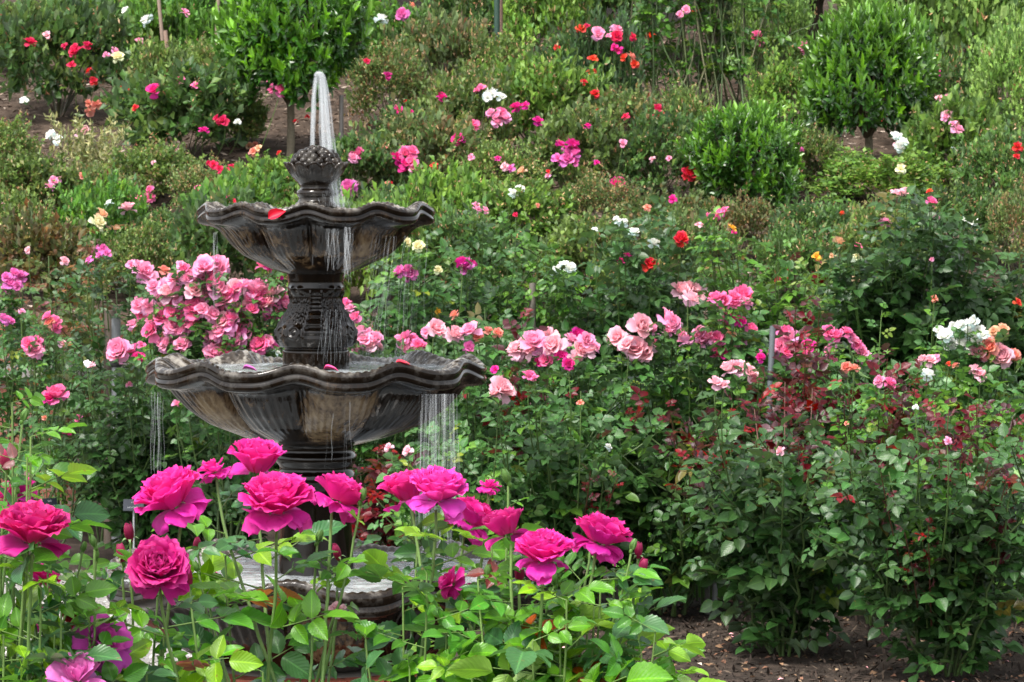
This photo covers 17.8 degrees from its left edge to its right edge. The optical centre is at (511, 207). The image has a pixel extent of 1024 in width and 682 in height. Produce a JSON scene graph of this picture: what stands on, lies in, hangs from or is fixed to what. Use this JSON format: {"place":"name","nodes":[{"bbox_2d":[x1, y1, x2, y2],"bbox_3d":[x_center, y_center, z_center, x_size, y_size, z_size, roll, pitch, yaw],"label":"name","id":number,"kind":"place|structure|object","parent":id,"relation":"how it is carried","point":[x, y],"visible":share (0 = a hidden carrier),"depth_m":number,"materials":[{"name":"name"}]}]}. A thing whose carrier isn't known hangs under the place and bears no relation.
{"place":"outdoors","nodes":[
{"label":"outdoors","id":0,"kind":"place"},
{"bbox_2d":[4,573,191,665],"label":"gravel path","id":1,"kind":"structure","parent":0,"point":[146,657],"depth_m":12.36,"materials":[{"name":"grey gravel"}]},
{"bbox_2d":[96,145,535,681],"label":"fountain","id":2,"kind":"object","parent":1,"relation":"on","point":[301,405],"visible":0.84,"depth_m":9.37,"materials":[{"name":"grey stone"}]},
{"bbox_2d":[124,551,487,592],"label":"water","id":3,"kind":"structure","parent":2,"relation":"in","point":[252,566],"depth_m":9.50,"materials":[{"name":"grey liquid"}]},
{"bbox_2d":[0,0,1023,325],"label":"hillside","id":4,"kind":"structure","parent":0,"point":[270,138],"depth_m":22.74,"materials":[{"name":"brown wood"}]},
{"bbox_2d":[0,110,59,166],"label":"shrub rose","id":5,"kind":"object","parent":4,"relation":"on","point":[13,134],"visible":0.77,"depth_m":21.00,"materials":[{"name":"green plant"}]},
{"bbox_2d":[0,181,79,269],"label":"shrub rose","id":6,"kind":"object","parent":4,"relation":"on","point":[13,199],"visible":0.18,"depth_m":18.26,"materials":[{"name":"green plant"}]},
{"bbox_2d":[0,144,81,211],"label":"shrub rose","id":7,"kind":"object","parent":4,"relation":"on","point":[19,169],"visible":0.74,"depth_m":19.52,"materials":[{"name":"green plant"}]},
{"bbox_2d":[0,197,103,300],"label":"shrub rose","id":8,"kind":"object","parent":4,"relation":"on","point":[42,239],"visible":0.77,"depth_m":17.57,"materials":[{"name":"green plant"}]},
{"bbox_2d":[0,0,134,116],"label":"shrub rose","id":9,"kind":"object","parent":4,"relation":"on","point":[68,29],"visible":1,"depth_m":23.05,"materials":[{"name":"green plant"}]},
{"bbox_2d":[43,105,131,170],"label":"feathery plant","id":10,"kind":"object","parent":4,"relation":"on","point":[86,151],"visible":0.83,"depth_m":20.57,"materials":[{"name":"green plant"}]},
{"bbox_2d":[52,162,151,245],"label":"shrub rose","id":11,"kind":"object","parent":4,"relation":"on","point":[114,197],"visible":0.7,"depth_m":18.39,"materials":[{"name":"green plant"}]},
{"bbox_2d":[82,211,178,298],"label":"shrub rose","id":12,"kind":"object","parent":4,"relation":"on","point":[139,245],"visible":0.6,"depth_m":17.59,"materials":[{"name":"green plant"}]},
{"bbox_2d":[99,137,207,203],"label":"shrub rose","id":13,"kind":"object","parent":4,"relation":"on","point":[150,161],"visible":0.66,"depth_m":20.16,"materials":[{"name":"green plant"}]},
{"bbox_2d":[122,29,196,124],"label":"shrub rose","id":14,"kind":"object","parent":4,"relation":"on","point":[156,56],"visible":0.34,"depth_m":22.79,"materials":[{"name":"green plant"}]},
{"bbox_2d":[120,0,224,69],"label":"shrub rose","id":15,"kind":"object","parent":4,"relation":"on","point":[190,17],"visible":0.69,"depth_m":24.73,"materials":[{"name":"green plant"}]},
{"bbox_2d":[74,54,309,155],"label":"shrub rose","id":16,"kind":"object","parent":4,"relation":"on","point":[186,95],"visible":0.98,"depth_m":21.36,"materials":[{"name":"green plant"}]},
{"bbox_2d":[159,150,239,212],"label":"shrub rose","id":17,"kind":"object","parent":4,"relation":"on","point":[188,181],"visible":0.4,"depth_m":19.82,"materials":[{"name":"green plant"}]},
{"bbox_2d":[166,183,287,285],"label":"shrub rose","id":18,"kind":"object","parent":4,"relation":"on","point":[191,233],"visible":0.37,"depth_m":17.42,"materials":[{"name":"green plant"}]},
{"bbox_2d":[191,87,271,148],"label":"shrub rose","id":19,"kind":"object","parent":4,"relation":"on","point":[255,127],"visible":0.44,"depth_m":22.13,"materials":[{"name":"green plant"}]},
{"bbox_2d":[180,158,294,256],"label":"shrub rose","id":20,"kind":"object","parent":4,"relation":"on","point":[265,185],"visible":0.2,"depth_m":18.68,"materials":[{"name":"green plant"}]},
{"bbox_2d":[234,144,299,204],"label":"shrub rose","id":21,"kind":"object","parent":4,"relation":"on","point":[270,165],"visible":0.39,"depth_m":19.88,"materials":[{"name":"green plant"}]},
{"bbox_2d":[204,0,380,159],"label":"laurel tree","id":22,"kind":"object","parent":4,"relation":"on","point":[296,48],"visible":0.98,"depth_m":21.47,"materials":[{"name":"green plant"}]},
{"bbox_2d":[325,129,408,201],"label":"shrub rose","id":23,"kind":"object","parent":4,"relation":"on","point":[352,152],"visible":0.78,"depth_m":19.97,"materials":[{"name":"green plant"}]},
{"bbox_2d":[334,180,436,301],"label":"shrub rose","id":24,"kind":"object","parent":4,"relation":"on","point":[369,275],"visible":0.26,"depth_m":17.49,"materials":[{"name":"green plant"}]},
{"bbox_2d":[339,26,434,126],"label":"shrub rose","id":25,"kind":"object","parent":4,"relation":"on","point":[405,67],"visible":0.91,"depth_m":22.89,"materials":[{"name":"green plant"}]},
{"bbox_2d":[364,0,448,69],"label":"shrub rose","id":26,"kind":"object","parent":4,"relation":"on","point":[395,15],"visible":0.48,"depth_m":24.95,"materials":[{"name":"green plant"}]},
{"bbox_2d":[349,89,482,193],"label":"shrub rose","id":27,"kind":"object","parent":4,"relation":"on","point":[444,137],"visible":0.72,"depth_m":20.19,"materials":[{"name":"green plant"}]},
{"bbox_2d":[380,0,489,104],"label":"shrub rose","id":28,"kind":"object","parent":4,"relation":"on","point":[442,34],"visible":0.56,"depth_m":23.32,"materials":[{"name":"green plant"}]},
{"bbox_2d":[394,153,500,266],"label":"shrub rose","id":29,"kind":"object","parent":4,"relation":"on","point":[455,189],"visible":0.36,"depth_m":18.43,"materials":[{"name":"green plant"}]},
{"bbox_2d":[402,195,534,304],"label":"shrub rose","id":30,"kind":"object","parent":4,"relation":"on","point":[449,228],"visible":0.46,"depth_m":17.43,"materials":[{"name":"green plant"}]},
{"bbox_2d":[414,58,524,155],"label":"shrub rose","id":31,"kind":"object","parent":4,"relation":"on","point":[487,99],"visible":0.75,"depth_m":21.07,"materials":[{"name":"green plant"}]},
{"bbox_2d":[415,0,528,63],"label":"shrub rose","id":32,"kind":"object","parent":4,"relation":"on","point":[484,8],"visible":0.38,"depth_m":25.53,"materials":[{"name":"green plant"}]},
{"bbox_2d":[450,19,552,112],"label":"shrub rose","id":33,"kind":"object","parent":4,"relation":"on","point":[500,49],"visible":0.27,"depth_m":23.11,"materials":[{"name":"green plant"}]},
{"bbox_2d":[443,129,561,197],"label":"shrub rose","id":34,"kind":"object","parent":4,"relation":"on","point":[487,158],"visible":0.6,"depth_m":19.99,"materials":[{"name":"green plant"}]},
{"bbox_2d":[478,172,594,254],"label":"shrub rose","id":35,"kind":"object","parent":4,"relation":"on","point":[540,202],"visible":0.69,"depth_m":18.58,"materials":[{"name":"green plant"}]},
{"bbox_2d":[491,0,595,57],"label":"shrub rose","id":36,"kind":"object","parent":4,"relation":"on","point":[518,12],"visible":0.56,"depth_m":25.18,"materials":[{"name":"green plant"}]},
{"bbox_2d":[477,44,617,150],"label":"shrub rose","id":37,"kind":"object","parent":4,"relation":"on","point":[531,85],"visible":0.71,"depth_m":21.58,"materials":[{"name":"green plant"}]},
{"bbox_2d":[507,93,629,195],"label":"shrub rose","id":38,"kind":"object","parent":4,"relation":"on","point":[582,127],"visible":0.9,"depth_m":20.24,"materials":[{"name":"green plant"}]},
{"bbox_2d":[517,205,634,297],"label":"shrub rose","id":39,"kind":"object","parent":4,"relation":"on","point":[568,230],"visible":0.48,"depth_m":17.57,"materials":[{"name":"green plant"}]},
{"bbox_2d":[557,162,648,227],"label":"shrub rose","id":40,"kind":"object","parent":4,"relation":"on","point":[595,192],"visible":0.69,"depth_m":19.20,"materials":[{"name":"green plant"}]},
{"bbox_2d":[561,0,647,117],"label":"shrub rose","id":41,"kind":"object","parent":4,"relation":"on","point":[616,42],"visible":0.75,"depth_m":22.75,"materials":[{"name":"green plant"}]},
{"bbox_2d":[573,79,675,157],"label":"shrub rose","id":42,"kind":"object","parent":4,"relation":"on","point":[624,102],"visible":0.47,"depth_m":21.53,"materials":[{"name":"green plant"}]},
{"bbox_2d":[608,96,704,197],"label":"shrub rose","id":43,"kind":"object","parent":4,"relation":"on","point":[644,138],"visible":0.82,"depth_m":20.35,"materials":[{"name":"green plant"}]},
{"bbox_2d":[621,179,716,243],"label":"shrub rose","id":44,"kind":"object","parent":4,"relation":"on","point":[634,213],"visible":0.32,"depth_m":18.80,"materials":[{"name":"green plant"}]},
{"bbox_2d":[649,73,726,151],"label":"shrub rose","id":45,"kind":"object","parent":4,"relation":"on","point":[687,97],"visible":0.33,"depth_m":21.54,"materials":[{"name":"green plant"}]},
{"bbox_2d":[627,191,753,288],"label":"shrub rose","id":46,"kind":"object","parent":4,"relation":"on","point":[690,229],"visible":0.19,"depth_m":17.58,"materials":[{"name":"green plant"}]},
{"bbox_2d":[695,181,781,259],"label":"shrub rose","id":47,"kind":"object","parent":4,"relation":"on","point":[739,213],"visible":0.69,"depth_m":18.63,"materials":[{"name":"green plant"}]},
{"bbox_2d":[671,93,806,214],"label":"laurel bush","id":48,"kind":"object","parent":4,"relation":"on","point":[756,150],"visible":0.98,"depth_m":19.96,"materials":[{"name":"green plant"}]},
{"bbox_2d":[617,0,891,110],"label":"climbing rose","id":49,"kind":"object","parent":4,"relation":"on","point":[726,24],"visible":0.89,"depth_m":23.47,"materials":[{"name":"green plant"}]},
{"bbox_2d":[696,0,818,78],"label":"shrub rose","id":50,"kind":"object","parent":4,"relation":"on","point":[798,12],"visible":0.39,"depth_m":24.38,"materials":[{"name":"green plant"}]},
{"bbox_2d":[743,45,821,132],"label":"shrub rose","id":51,"kind":"object","parent":4,"relation":"on","point":[780,80],"visible":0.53,"depth_m":22.47,"materials":[{"name":"green plant"}]},
{"bbox_2d":[740,216,846,302],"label":"shrub rose","id":52,"kind":"object","parent":4,"relation":"on","point":[778,235],"visible":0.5,"depth_m":17.48,"materials":[{"name":"green plant"}]},
{"bbox_2d":[757,191,853,269],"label":"shrub rose","id":53,"kind":"object","parent":4,"relation":"on","point":[806,214],"visible":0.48,"depth_m":18.31,"materials":[{"name":"green plant"}]},
{"bbox_2d":[798,121,852,189],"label":"shrub rose","id":54,"kind":"object","parent":4,"relation":"on","point":[818,144],"visible":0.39,"depth_m":20.61,"materials":[{"name":"green plant"}]},
{"bbox_2d":[795,0,943,157],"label":"laurel tree","id":55,"kind":"object","parent":4,"relation":"on","point":[867,68],"visible":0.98,"depth_m":21.03,"materials":[{"name":"green plant"}]},
{"bbox_2d":[831,192,929,275],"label":"shrub rose","id":56,"kind":"object","parent":4,"relation":"on","point":[857,218],"visible":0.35,"depth_m":17.60,"materials":[{"name":"green plant"}]},
{"bbox_2d":[800,145,962,202],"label":"shrub rose","id":57,"kind":"object","parent":4,"relation":"on","point":[901,170],"visible":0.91,"depth_m":20.00,"materials":[{"name":"green plant"}]},
{"bbox_2d":[886,34,998,125],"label":"shrub rose","id":58,"kind":"object","parent":4,"relation":"on","point":[950,74],"visible":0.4,"depth_m":22.12,"materials":[{"name":"green plant"}]},
{"bbox_2d":[880,0,1023,101],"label":"shrub rose","id":59,"kind":"object","parent":4,"relation":"on","point":[979,18],"visible":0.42,"depth_m":22.88,"materials":[{"name":"green plant"}]},
{"bbox_2d":[890,83,1023,196],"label":"shrub rose","id":60,"kind":"object","parent":4,"relation":"on","point":[939,130],"visible":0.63,"depth_m":20.30,"materials":[{"name":"green plant"}]},
{"bbox_2d":[904,175,1011,259],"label":"shrub rose","id":61,"kind":"object","parent":4,"relation":"on","point":[967,194],"visible":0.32,"depth_m":18.48,"materials":[{"name":"green plant"}]},
{"bbox_2d":[948,118,1023,209],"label":"shrub rose","id":62,"kind":"object","parent":4,"relation":"on","point":[985,155],"visible":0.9,"depth_m":19.67,"materials":[{"name":"green plant"}]},
{"bbox_2d":[960,0,1023,137],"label":"shrub rose","id":63,"kind":"object","parent":4,"relation":"on","point":[1004,53],"visible":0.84,"depth_m":21.91,"materials":[{"name":"green plant"}]},
{"bbox_2d":[977,168,1023,272],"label":"shrub rose","id":64,"kind":"object","parent":4,"relation":"on","point":[1006,215],"visible":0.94,"depth_m":18.22,"materials":[{"name":"green plant"}]},
{"bbox_2d":[0,521,1023,681],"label":"soil bed","id":65,"kind":"object","parent":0,"point":[74,543],"visible":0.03,"depth_m":11.80,"materials":[{"name":"brown soil"}]},
{"bbox_2d":[0,267,86,499],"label":"rose bush","id":66,"kind":"object","parent":65,"relation":"on","point":[7,278],"visible":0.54,"depth_m":15.78,"materials":[{"name":"green plant"}]},
{"bbox_2d":[5,207,124,515],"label":"rose bush","id":67,"kind":"object","parent":65,"relation":"on","point":[98,221],"visible":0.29,"depth_m":16.45,"materials":[{"name":"green plant"}]},
{"bbox_2d":[0,308,135,559],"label":"rose bush","id":68,"kind":"object","parent":65,"relation":"on","point":[32,346],"visible":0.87,"depth_m":14.52,"materials":[{"name":"green plant"}]},
{"bbox_2d":[16,249,161,542],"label":"rose bush","id":69,"kind":"object","parent":65,"relation":"on","point":[145,268],"visible":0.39,"depth_m":15.28,"materials":[{"name":"green plant"}]},
{"bbox_2d":[0,387,180,681],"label":"rose bush","id":70,"kind":"object","parent":65,"relation":"on","point":[71,646],"visible":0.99,"depth_m":4.93,"materials":[{"name":"green plant"}]},
{"bbox_2d":[59,337,234,552],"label":"rose bush","id":71,"kind":"object","parent":65,"relation":"on","point":[133,449],"visible":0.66,"depth_m":14.39,"materials":[{"name":"green plant"}]},
{"bbox_2d":[74,464,282,681],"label":"rose bush","id":72,"kind":"object","parent":65,"relation":"on","point":[157,567],"visible":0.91,"depth_m":5.10,"materials":[{"name":"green plant"}]},
{"bbox_2d":[127,254,288,541],"bbox_3d":[-1.257,0.897,14.131,0.779,1.412,1.110,0,0,0],"label":"rose bush","id":73,"kind":"object","parent":65,"relation":"on","point":[196,315],"visible":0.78,"depth_m":13.74,"materials":[{"name":"pink plant"}]},
{"bbox_2d":[151,437,389,681],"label":"rose bush","id":74,"kind":"object","parent":65,"relation":"on","point":[272,499],"visible":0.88,"depth_m":5.26,"materials":[{"name":"green plant"}]},
{"bbox_2d":[351,444,439,546],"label":"rose bush","id":75,"kind":"object","parent":65,"relation":"on","point":[370,514],"visible":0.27,"depth_m":13.35,"materials":[{"name":"green plant"}]},
{"bbox_2d":[345,304,473,544],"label":"rose bush","id":76,"kind":"object","parent":65,"relation":"on","point":[369,341],"visible":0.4,"depth_m":14.02,"materials":[{"name":"green plant"}]},
{"bbox_2d":[351,228,500,462],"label":"rose bush","id":77,"kind":"object","parent":65,"relation":"on","point":[405,317],"visible":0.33,"depth_m":15.71,"materials":[{"name":"green plant"}]},
{"bbox_2d":[322,465,570,681],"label":"rose bush","id":78,"kind":"object","parent":65,"relation":"on","point":[440,486],"visible":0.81,"depth_m":5.27,"materials":[{"name":"green plant"}]},
{"bbox_2d":[358,385,547,550],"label":"rose bush","id":79,"kind":"object","parent":65,"relation":"on","point":[455,457],"visible":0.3,"depth_m":12.57,"materials":[{"name":"green plant"}]},
{"bbox_2d":[405,318,540,542],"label":"rose bush","id":80,"kind":"object","parent":65,"relation":"on","point":[433,326],"visible":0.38,"depth_m":13.03,"materials":[{"name":"green plant"}]},
{"bbox_2d":[418,202,538,425],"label":"rose bush","id":81,"kind":"object","parent":65,"relation":"on","point":[472,287],"visible":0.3,"depth_m":15.94,"materials":[{"name":"green plant"}]},
{"bbox_2d":[425,302,567,453],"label":"rose bush","id":82,"kind":"object","parent":65,"relation":"on","point":[507,338],"visible":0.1,"depth_m":15.14,"materials":[{"name":"green plant"}]},
{"bbox_2d":[482,211,596,392],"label":"rose bush","id":83,"kind":"object","parent":65,"relation":"on","point":[544,318],"visible":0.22,"depth_m":16.29,"materials":[{"name":"green plant"}]},
{"bbox_2d":[378,507,725,681],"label":"rose bush","id":84,"kind":"object","parent":65,"relation":"on","point":[527,651],"visible":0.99,"depth_m":5.15,"materials":[{"name":"green plant"}]},
{"bbox_2d":[470,357,673,615],"bbox_3d":[0.183,1.088,12.692,0.745,1.050,0.961,0,0,24],"label":"rose bush","id":85,"kind":"object","parent":65,"relation":"on","point":[579,473],"visible":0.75,"depth_m":12.54,"materials":[{"name":"green plant"}]},
{"bbox_2d":[500,329,688,600],"bbox_3d":[0.319,1.042,13.218,0.803,1.122,0.862,0,0,0],"label":"rose bush","id":86,"kind":"object","parent":65,"relation":"on","point":[532,345],"visible":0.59,"depth_m":12.95,"materials":[{"name":"green plant"}]},
{"bbox_2d":[538,194,716,409],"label":"rose bush","id":87,"kind":"object","parent":65,"relation":"on","point":[639,276],"visible":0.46,"depth_m":15.99,"materials":[{"name":"green plant"}]},
{"bbox_2d":[568,386,769,616],"bbox_3d":[0.688,1.148,12.823,0.798,0.911,0.861,0,0,-44],"label":"rose bush","id":88,"kind":"object","parent":65,"relation":"on","point":[671,520],"visible":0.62,"depth_m":12.73,"materials":[{"name":"green plant"}]},
{"bbox_2d":[589,312,748,597],"bbox_3d":[0.577,1.008,13.302,0.745,1.189,0.764,0,0,0],"label":"rose bush","id":89,"kind":"object","parent":65,"relation":"on","point":[643,326],"visible":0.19,"depth_m":13.04,"materials":[{"name":"green plant"}]},
{"bbox_2d":[642,290,800,603],"bbox_3d":[0.830,0.963,13.251,0.711,1.278,0.762,0,0,0],"label":"rose bush","id":90,"kind":"object","parent":65,"relation":"on","point":[716,349],"visible":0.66,"depth_m":13.03,"materials":[{"name":"green plant"}]},
{"bbox_2d":[672,353,825,603],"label":"rose bush","id":91,"kind":"object","parent":65,"relation":"on","point":[740,369],"visible":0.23,"depth_m":12.76,"materials":[{"name":"green plant"}]},
{"bbox_2d":[672,205,849,419],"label":"rose bush","id":92,"kind":"object","parent":65,"relation":"on","point":[762,302],"visible":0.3,"depth_m":15.85,"materials":[{"name":"green plant"}]},
{"bbox_2d":[675,371,894,657],"bbox_3d":[1.001,1.092,11.714,0.822,1.023,1.002,0,0,0],"label":"rose bush","id":93,"kind":"object","parent":65,"relation":"on","point":[767,518],"visible":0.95,"depth_m":11.65,"materials":[{"name":"green plant"}]},
{"bbox_2d":[746,295,887,601],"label":"rose bush","id":94,"kind":"object","parent":65,"relation":"on","point":[785,345],"visible":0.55,"depth_m":13.00,"materials":[{"name":"green plant"}]},
{"bbox_2d":[770,301,977,625],"bbox_3d":[1.359,0.982,12.562,0.795,1.245,1.001,0,0,0],"label":"rose bush","id":95,"kind":"object","parent":65,"relation":"on","point":[890,426],"visible":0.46,"depth_m":12.31,"materials":[{"name":"green plant"}]},
{"bbox_2d":[800,185,1023,431],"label":"rose bush","id":96,"kind":"object","parent":65,"relation":"on","point":[896,282],"visible":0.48,"depth_m":15.89,"materials":[{"name":"green plant"}]},
{"bbox_2d":[801,391,1023,681],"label":"rose bush","id":97,"kind":"object","parent":65,"relation":"on","point":[946,566],"visible":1,"depth_m":11.11,"materials":[{"name":"green plant"}]},
{"bbox_2d":[865,290,1001,489],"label":"rose bush","id":98,"kind":"object","parent":65,"relation":"on","point":[931,358],"visible":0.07,"depth_m":13.17,"materials":[{"name":"green plant"}]},
{"bbox_2d":[886,364,1023,602],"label":"rose bush","id":99,"kind":"object","parent":65,"relation":"on","point":[987,431],"visible":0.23,"depth_m":12.36,"materials":[{"name":"green plant"}]},
{"bbox_2d":[898,315,1023,463],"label":"rose bush","id":100,"kind":"object","parent":65,"relation":"on","point":[980,346],"visible":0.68,"depth_m":15.23,"materials":[{"name":"green plant"}]},
{"bbox_2d":[969,243,1023,434],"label":"rose bush","id":101,"kind":"object","parent":65,"relation":"on","point":[1007,282],"visible":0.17,"depth_m":16.20,"materials":[{"name":"green plant"}]},
{"bbox_2d":[973,422,1023,629],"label":"rose bush","id":102,"kind":"object","parent":65,"relation":"on","point":[1003,429],"visible":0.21,"depth_m":11.86,"materials":[{"name":"green plant"}]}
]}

